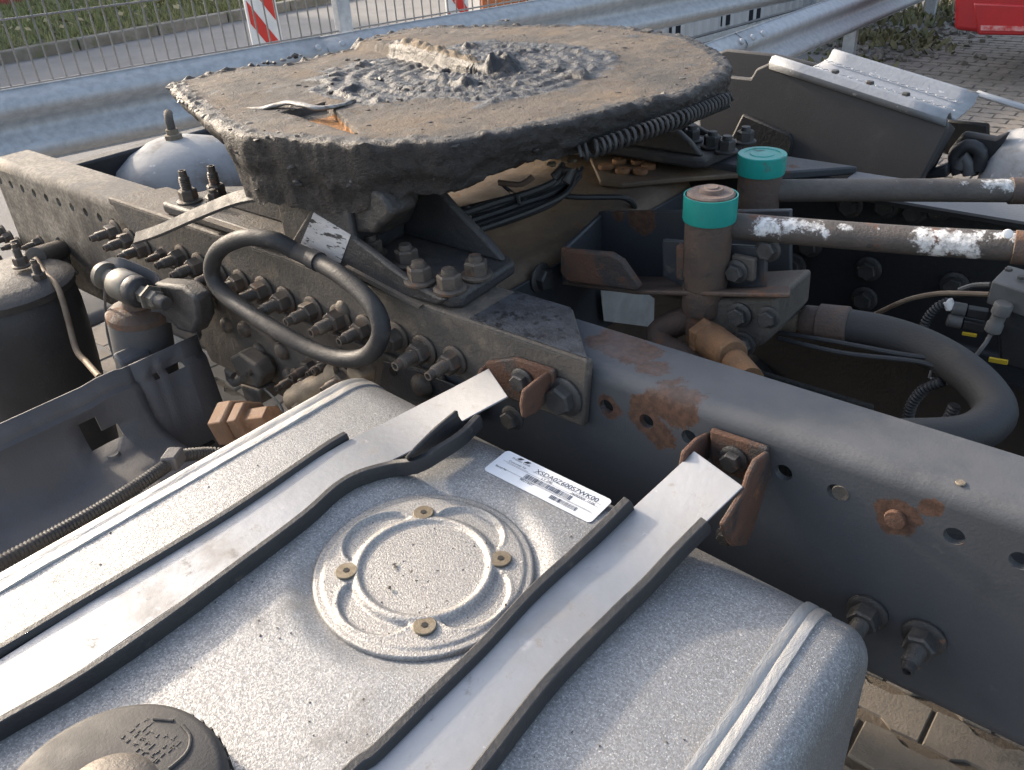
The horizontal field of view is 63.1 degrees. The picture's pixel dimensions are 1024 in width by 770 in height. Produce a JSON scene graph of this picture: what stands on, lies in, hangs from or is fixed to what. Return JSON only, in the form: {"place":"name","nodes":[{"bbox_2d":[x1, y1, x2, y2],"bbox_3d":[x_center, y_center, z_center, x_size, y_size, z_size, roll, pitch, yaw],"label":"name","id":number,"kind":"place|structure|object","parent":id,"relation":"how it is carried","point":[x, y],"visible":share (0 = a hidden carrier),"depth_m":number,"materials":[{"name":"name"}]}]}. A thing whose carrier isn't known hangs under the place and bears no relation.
{"place":"outdoors","nodes":[
{"label":"outdoors","id":0,"kind":"place"},
{"bbox_2d":[0,0,282,49],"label":"grass verge","id":1,"kind":"object","parent":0,"point":[88,24],"depth_m":10.38,"materials":[{"name":"plant"}]},
{"bbox_2d":[0,0,22,4],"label":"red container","id":2,"kind":"object","parent":1,"relation":"on","point":[4,1],"depth_m":12.30,"materials":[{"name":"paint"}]},
{"bbox_2d":[1,0,212,29],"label":"fallen leaves","id":3,"kind":"object","parent":1,"relation":"on","point":[62,26],"visible":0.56,"depth_m":10.32,"materials":[{"name":"plant"}]},
{"bbox_2d":[0,378,867,769],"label":"fuel tank","id":4,"kind":"object","parent":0,"point":[342,632],"visible":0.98,"depth_m":0.68,"materials":[{"name":"metal"}]},
{"bbox_2d":[0,369,507,740],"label":"tank strap","id":5,"kind":"object","parent":4,"relation":"attached to","point":[69,651],"visible":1,"depth_m":0.74,"materials":[{"name":"silver metal"}]},
{"bbox_2d":[341,451,742,769],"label":"tank strap","id":6,"kind":"object","parent":4,"relation":"attached to","point":[483,701],"visible":1,"depth_m":0.67,"materials":[{"name":"silver metal"}]},
{"bbox_2d":[0,0,954,373],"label":"road","id":7,"kind":"structure","parent":0,"point":[30,76],"depth_m":9.37,"materials":[{"name":"grey asphalt"}]},
{"bbox_2d":[243,0,282,46],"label":"barrier beacon","id":8,"kind":"object","parent":7,"relation":"on","point":[261,22],"visible":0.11,"depth_m":5.93,"materials":[{"name":"red plastic"}]},
{"bbox_2d":[0,0,526,89],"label":"fence","id":9,"kind":"object","parent":7,"relation":"on","point":[341,9],"visible":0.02,"depth_m":3.92,"materials":[{"name":"metal"}]},
{"bbox_2d":[445,0,468,14],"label":"barrier beacon","id":10,"kind":"object","parent":7,"relation":"on","point":[451,5],"visible":0.02,"depth_m":7.03,"materials":[{"name":"red plastic"}]},
{"bbox_2d":[481,0,527,8],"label":"barrier board","id":11,"kind":"object","parent":7,"relation":"on","point":[484,2],"visible":0.01,"depth_m":7.28,"materials":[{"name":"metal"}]},
{"bbox_2d":[468,0,823,42],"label":"site cabin","id":12,"kind":"object","parent":7,"relation":"on","point":[700,27],"visible":0.25,"depth_m":7.88,"materials":[{"name":"white metal"}]},
{"bbox_2d":[669,25,680,33],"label":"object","id":13,"kind":"structure","parent":12,"relation":"in","point":[678,28],"depth_m":7.41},
{"bbox_2d":[720,14,730,26],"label":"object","id":14,"kind":"structure","parent":12,"relation":"in","point":[727,16],"depth_m":7.82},
{"bbox_2d":[748,8,760,20],"bbox_3d":[2.319,-4.041,7.796,0.204,1.200,0.020,-27,38,-33],"label":"window","id":15,"kind":"structure","parent":12,"relation":"in","point":[758,13],"depth_m":8.06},
{"bbox_2d":[692,0,824,38],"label":"handrail","id":16,"kind":"object","parent":7,"relation":"on","point":[742,24],"depth_m":7.20,"materials":[{"name":"metal"}]},
{"bbox_2d":[803,0,816,5],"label":"steel post","id":17,"kind":"object","parent":7,"relation":"on","point":[806,2],"depth_m":8.02,"materials":[{"name":"grey metal"}]},
{"bbox_2d":[807,0,991,64],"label":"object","id":18,"kind":"object","parent":7,"relation":"on","point":[877,52],"visible":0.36,"depth_m":7.01,"materials":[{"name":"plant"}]},
{"bbox_2d":[92,16,1023,769],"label":"ground","id":19,"kind":"structure","parent":0,"point":[896,726],"depth_m":1.66,"materials":[{"name":"concrete"}]},
{"bbox_2d":[6,252,111,326],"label":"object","id":20,"kind":"object","parent":19,"relation":"on","point":[94,305],"depth_m":2.26,"materials":[{"name":"stone"}]},
{"bbox_2d":[0,0,330,64],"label":"kerb","id":21,"kind":"structure","parent":19,"relation":"on","point":[36,51],"depth_m":9.96,"materials":[{"name":"concrete"}]},
{"bbox_2d":[0,0,794,157],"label":"guardrail","id":22,"kind":"object","parent":19,"relation":"on","point":[68,117],"visible":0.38,"depth_m":3.82,"materials":[{"name":"metal"}]},
{"bbox_2d":[608,295,1023,456],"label":"side box","id":23,"kind":"object","parent":19,"relation":"on","point":[885,387],"visible":0.03,"depth_m":1.57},
{"bbox_2d":[699,49,954,178],"bbox_3d":[0.569,-0.486,1.627,0.537,0.283,0.144,21,39,35],"label":"fender","id":24,"kind":"object","parent":23,"relation":"on","point":[791,116],"visible":0.5,"depth_m":1.53,"materials":[{"name":"plastic"}]},
{"bbox_2d":[769,49,1023,125],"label":"chequer cover","id":25,"kind":"object","parent":24,"relation":"on","point":[912,94],"visible":1,"depth_m":1.51,"materials":[{"name":"metal"}]},
{"bbox_2d":[925,120,1009,177],"bbox_3d":[0.818,-0.424,1.493,0.123,0.085,0.152,21,39,35],"label":"hose clamp bracket","id":26,"kind":"object","parent":24,"relation":"attached to","point":[971,148],"visible":0.91,"depth_m":1.46,"materials":[{"name":"black metal"}]},
{"bbox_2d":[977,128,1023,178],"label":"side tank","id":27,"kind":"object","parent":23,"relation":"on","point":[1005,160],"visible":0.19,"depth_m":1.42,"materials":[{"name":"silver metal"}]},
{"bbox_2d":[704,0,937,57],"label":"guardrail","id":28,"kind":"object","parent":19,"relation":"on","point":[797,33],"visible":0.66,"depth_m":5.82,"materials":[{"name":"metal"}]},
{"bbox_2d":[803,0,965,66],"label":"weeds","id":29,"kind":"object","parent":19,"relation":"on","point":[927,37],"visible":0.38,"depth_m":7.32,"materials":[{"name":"green plant"}]},
{"bbox_2d":[955,0,1023,34],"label":"barrier","id":30,"kind":"object","parent":19,"relation":"on","point":[993,17],"visible":1,"depth_m":5.53,"materials":[{"name":"paint"}]},
{"bbox_2d":[604,354,1023,563],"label":"drive axle","id":31,"kind":"object","parent":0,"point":[954,533],"visible":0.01,"depth_m":1.26,"materials":[{"name":"black metal"}]},
{"bbox_2d":[448,154,737,327],"bbox_3d":[0.101,-0.205,1.389,0.431,0.244,0.666,21,39,35],"label":"crossmember","id":32,"kind":"object","parent":31,"relation":"on","point":[531,246],"visible":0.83,"depth_m":1.33,"materials":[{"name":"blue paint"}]},
{"bbox_2d":[0,150,1023,746],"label":"frame rail","id":33,"kind":"object","parent":32,"relation":"attached to","point":[896,576],"visible":0.79,"depth_m":0.84,"materials":[{"name":"metal"}]},
{"bbox_2d":[25,237,70,262],"bbox_3d":[-0.905,-0.251,1.647,0.047,0.093,0.143,-8,32,-6],"label":"pipe fitting","id":34,"kind":"object","parent":33,"relation":"attached to","point":[57,248],"visible":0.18,"depth_m":1.61,"materials":[{"name":"metal"}]},
{"bbox_2d":[0,243,118,450],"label":"air spring","id":35,"kind":"object","parent":33,"relation":"attached to","point":[41,363],"visible":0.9,"depth_m":1.52,"materials":[{"name":"black rubber"}]},
{"bbox_2d":[33,257,101,377],"bbox_3d":[-0.770,-0.114,1.448,0.022,0.109,0.408,-22,36,-27],"label":"brake pipe","id":36,"kind":"object","parent":35,"relation":"attached to","point":[88,364],"visible":0.94,"depth_m":1.47,"materials":[{"name":"grey metal"}]},
{"bbox_2d":[0,308,225,572],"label":"fender arch","id":37,"kind":"structure","parent":33,"relation":"attached to","point":[55,469],"depth_m":1.21,"materials":[{"name":"grey plastic"}]},
{"bbox_2d":[0,447,219,571],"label":"conduit","id":38,"kind":"object","parent":37,"relation":"attached to","point":[105,505],"visible":0.84,"depth_m":0.94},
{"bbox_2d":[160,447,185,470],"bbox_3d":[-0.420,0.092,1.036,0.020,0.020,0.026,0,32,6],"label":"conduit clip","id":39,"kind":"object","parent":38,"relation":"attached to","point":[174,458],"visible":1,"depth_m":1.03,"materials":[{"name":"grey plastic"}]},
{"bbox_2d":[208,400,281,444],"bbox_3d":[-0.362,0.056,1.140,0.116,0.086,0.065,21,39,35],"label":"union fitting","id":40,"kind":"object","parent":37,"relation":"attached to","point":[230,421],"visible":0.74,"depth_m":1.12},
{"bbox_2d":[70,126,212,176],"bbox_3d":[-0.789,-0.488,1.994,0.040,0.210,0.540,21,39,35],"label":"crossmember","id":41,"kind":"object","parent":33,"relation":"attached to","point":[111,162],"depth_m":1.84,"materials":[{"name":"grey metal"}]},
{"bbox_2d":[90,257,214,379],"bbox_3d":[-0.557,-0.059,1.313,0.237,0.261,0.115,21,39,35],"label":"shock absorber","id":42,"kind":"object","parent":33,"relation":"attached to","point":[136,328],"visible":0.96,"depth_m":1.29,"materials":[{"name":"metal"}]},
{"bbox_2d":[116,109,242,343],"bbox_3d":[-0.756,-0.394,1.994,0.320,0.509,0.320,21,39,35],"label":"air tank","id":43,"kind":"object","parent":33,"relation":"attached to","point":[160,162],"visible":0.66,"depth_m":1.84,"materials":[{"name":"grey metal"}]},
{"bbox_2d":[133,189,254,244],"bbox_3d":[-0.428,-0.235,1.176,0.428,0.155,0.023,18,38,31],"label":"metal strip","id":44,"kind":"object","parent":33,"relation":"on","point":[221,203],"visible":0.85,"depth_m":1.18,"materials":[{"name":"silver metal"}]},
{"bbox_2d":[224,347,277,402],"bbox_3d":[-0.411,-0.012,1.317,0.085,0.088,0.046,21,39,35],"label":"sensor bracket","id":45,"kind":"object","parent":33,"relation":"attached to","point":[260,365],"visible":0.98,"depth_m":1.30,"materials":[{"name":"metal"}]},
{"bbox_2d":[264,388,283,413],"bbox_3d":[-0.355,0.028,1.251,0.012,0.017,0.083,-19,35,-23],"label":"cable","id":46,"kind":"object","parent":33,"relation":"attached to","point":[276,400],"visible":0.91,"depth_m":1.25,"materials":[{"name":"black rubber"}]},
{"bbox_2d":[203,228,390,367],"bbox_3d":[-0.286,-0.122,1.098,0.364,0.156,0.065,21,39,35],"label":"hose loop","id":47,"kind":"object","parent":33,"relation":"attached to","point":[364,296],"visible":1,"depth_m":1.08,"materials":[{"name":"black rubber"}]},
{"bbox_2d":[283,362,375,409],"bbox_3d":[-0.250,0.003,1.133,0.155,0.104,0.077,21,39,35],"label":"dusty valve","id":48,"kind":"object","parent":33,"relation":"attached to","point":[305,389],"visible":0.61,"depth_m":1.12,"materials":[{"name":"grey metal"}]},
{"bbox_2d":[163,165,514,308],"bbox_3d":[-0.278,-0.261,1.156,0.650,0.139,0.143,21,39,35],"label":"coupling mount","id":49,"kind":"object","parent":33,"relation":"on","point":[442,249],"visible":0.64,"depth_m":1.05,"materials":[{"name":"black paint"}]},
{"bbox_2d":[165,19,733,233],"bbox_3d":[-0.070,-0.437,1.307,0.810,0.168,0.824,21,39,35],"label":"trailer coupling","id":50,"kind":"object","parent":49,"relation":"on","point":[417,111],"visible":1,"depth_m":1.09,"materials":[{"name":"metal"}]},
{"bbox_2d":[477,357,556,429],"bbox_3d":[0.004,0.008,0.940,0.057,0.089,0.121,-21,35,-25],"label":"strap bracket","id":51,"kind":"object","parent":33,"relation":"attached to","point":[527,384],"visible":0.91,"depth_m":0.91,"materials":[{"name":"metal"}]},
{"bbox_2d":[679,428,770,545],"bbox_3d":[0.192,0.107,0.789,0.071,0.113,0.106,21,39,35],"label":"strap bracket","id":52,"kind":"object","parent":33,"relation":"attached to","point":[748,461],"visible":0.94,"depth_m":0.78,"materials":[{"name":"metal"}]},
{"bbox_2d":[460,162,583,231],"bbox_3d":[0.017,-0.287,1.264,0.358,0.037,0.139,-24,37,-29],"label":"cable bundle","id":53,"kind":"object","parent":32,"relation":"on","point":[492,214],"visible":0.69,"depth_m":1.22,"materials":[{"name":"black rubber"}]},
{"bbox_2d":[498,179,526,199],"bbox_3d":[0.005,-0.296,1.261,0.056,0.027,0.024,21,39,35],"label":"cable","id":54,"kind":"object","parent":53,"relation":"hanging from","point":[507,189],"visible":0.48,"depth_m":1.28,"materials":[{"name":"black rubber"}]},
{"bbox_2d":[555,192,637,208],"bbox_3d":[0.148,-0.274,1.310,0.164,0.080,0.061,-20,35,-24],"label":"cable","id":55,"kind":"object","parent":32,"relation":"on","point":[630,201],"visible":0.73,"depth_m":1.28,"materials":[{"name":"black rubber"}]},
{"bbox_2d":[560,209,792,297],"bbox_3d":[0.215,-0.147,1.076,0.348,0.160,0.153,21,39,35],"label":"coupling bracket","id":56,"kind":"object","parent":32,"relation":"attached to","point":[640,252],"visible":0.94,"depth_m":1.07,"materials":[{"name":"grey metal"}]},
{"bbox_2d":[710,270,810,354],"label":"hydraulic valve block","id":57,"kind":"structure","parent":56,"relation":"attached to","point":[751,323],"depth_m":0.98,"materials":[{"name":"metal"}]},
{"bbox_2d":[645,184,1023,375],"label":"hydraulic coupling","id":58,"kind":"object","parent":56,"relation":"attached to","point":[716,223],"visible":0.9,"depth_m":0.94,"materials":[{"name":"teal metal"}]},
{"bbox_2d":[780,304,1018,446],"bbox_3d":[0.435,-0.024,0.941,0.158,0.062,0.302,-9,32,-8],"label":"hydraulic hose","id":59,"kind":"object","parent":58,"relation":"attached to","point":[979,385],"visible":0.74,"depth_m":0.92,"materials":[{"name":"black rubber"}]},
{"bbox_2d":[775,330,925,358],"bbox_3d":[0.398,-0.045,0.978,0.186,0.018,0.014,16,37,30],"label":"cable","id":60,"kind":"object","parent":59,"relation":"attached to","point":[856,345],"visible":0.98,"depth_m":0.97,"materials":[{"name":"black rubber"}]},
{"bbox_2d":[777,336,933,367],"bbox_3d":[0.405,-0.035,0.965,0.198,0.014,0.016,16,37,29],"label":"cable","id":61,"kind":"object","parent":59,"relation":"hanging from","point":[857,354],"visible":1,"depth_m":0.96,"materials":[{"name":"black rubber"}]},
{"bbox_2d":[902,376,945,417],"bbox_3d":[0.471,0.019,0.956,0.038,0.074,0.014,21,39,35],"label":"conduit","id":62,"kind":"object","parent":59,"relation":"attached to","point":[919,394],"visible":0.88,"depth_m":0.95,"materials":[{"name":"black plastic"}]},
{"bbox_2d":[927,370,947,384],"bbox_3d":[0.480,-0.012,0.933,0.026,0.022,0.004,21,39,35],"label":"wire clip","id":63,"kind":"object","parent":59,"relation":"attached to","point":[929,375],"visible":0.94,"depth_m":0.94,"materials":[{"name":"metal"}]},
{"bbox_2d":[942,402,960,416],"bbox_3d":[0.482,0.038,0.926,0.022,0.044,0.014,21,39,35],"label":"conduit","id":64,"kind":"object","parent":59,"relation":"attached to","point":[953,408],"visible":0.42,"depth_m":0.91,"materials":[{"name":"black plastic"}]},
{"bbox_2d":[584,151,1023,391],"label":"frame rail","id":65,"kind":"object","parent":32,"relation":"attached to","point":[868,281],"visible":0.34,"depth_m":1.34,"materials":[{"name":"black metal"}]},
{"bbox_2d":[590,123,756,167],"bbox_3d":[0.124,-0.528,1.542,0.673,0.134,0.159,21,39,35],"label":"coupling mount","id":66,"kind":"object","parent":65,"relation":"on","point":[692,145],"visible":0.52,"depth_m":1.39,"materials":[{"name":"black paint"}]},
{"bbox_2d":[736,146,1023,208],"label":"hydraulic coupling","id":67,"kind":"object","parent":65,"relation":"attached to","point":[761,183],"visible":0.81,"depth_m":1.10,"materials":[{"name":"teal metal"}]},
{"bbox_2d":[943,266,1023,369],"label":"air valve block","id":68,"kind":"structure","parent":65,"relation":"attached to","point":[1005,321],"depth_m":1.00,"materials":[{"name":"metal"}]},
{"bbox_2d":[873,290,988,313],"bbox_3d":[0.527,-0.101,1.062,0.015,0.077,0.134,-27,39,-33],"label":"cable","id":69,"kind":"object","parent":68,"relation":"attached to","point":[931,294],"visible":0.94,"depth_m":1.04,"materials":[{"name":"grey rubber"}]},
{"bbox_2d":[920,298,947,327],"bbox_3d":[0.534,-0.089,1.055,0.031,0.051,0.013,21,39,35],"label":"conduit","id":70,"kind":"object","parent":68,"relation":"attached to","point":[932,312],"visible":0.88,"depth_m":1.05,"materials":[{"name":"black plastic"}]},
{"bbox_2d":[958,282,991,290],"bbox_3d":[0.569,-0.120,1.025,0.010,0.026,0.040,-22,36,-27],"label":"cable","id":71,"kind":"object","parent":68,"relation":"attached to","point":[975,285],"visible":0.96,"depth_m":1.02,"materials":[{"name":"grey rubber"}]},
{"bbox_2d":[975,334,992,355],"bbox_3d":[0.566,-0.047,1.003,0.026,0.034,0.008,-17,34,-20],"label":"cable","id":72,"kind":"object","parent":68,"relation":"hanging from","point":[983,345],"visible":0.71,"depth_m":1.00,"materials":[{"name":"grey rubber"}]}
]}

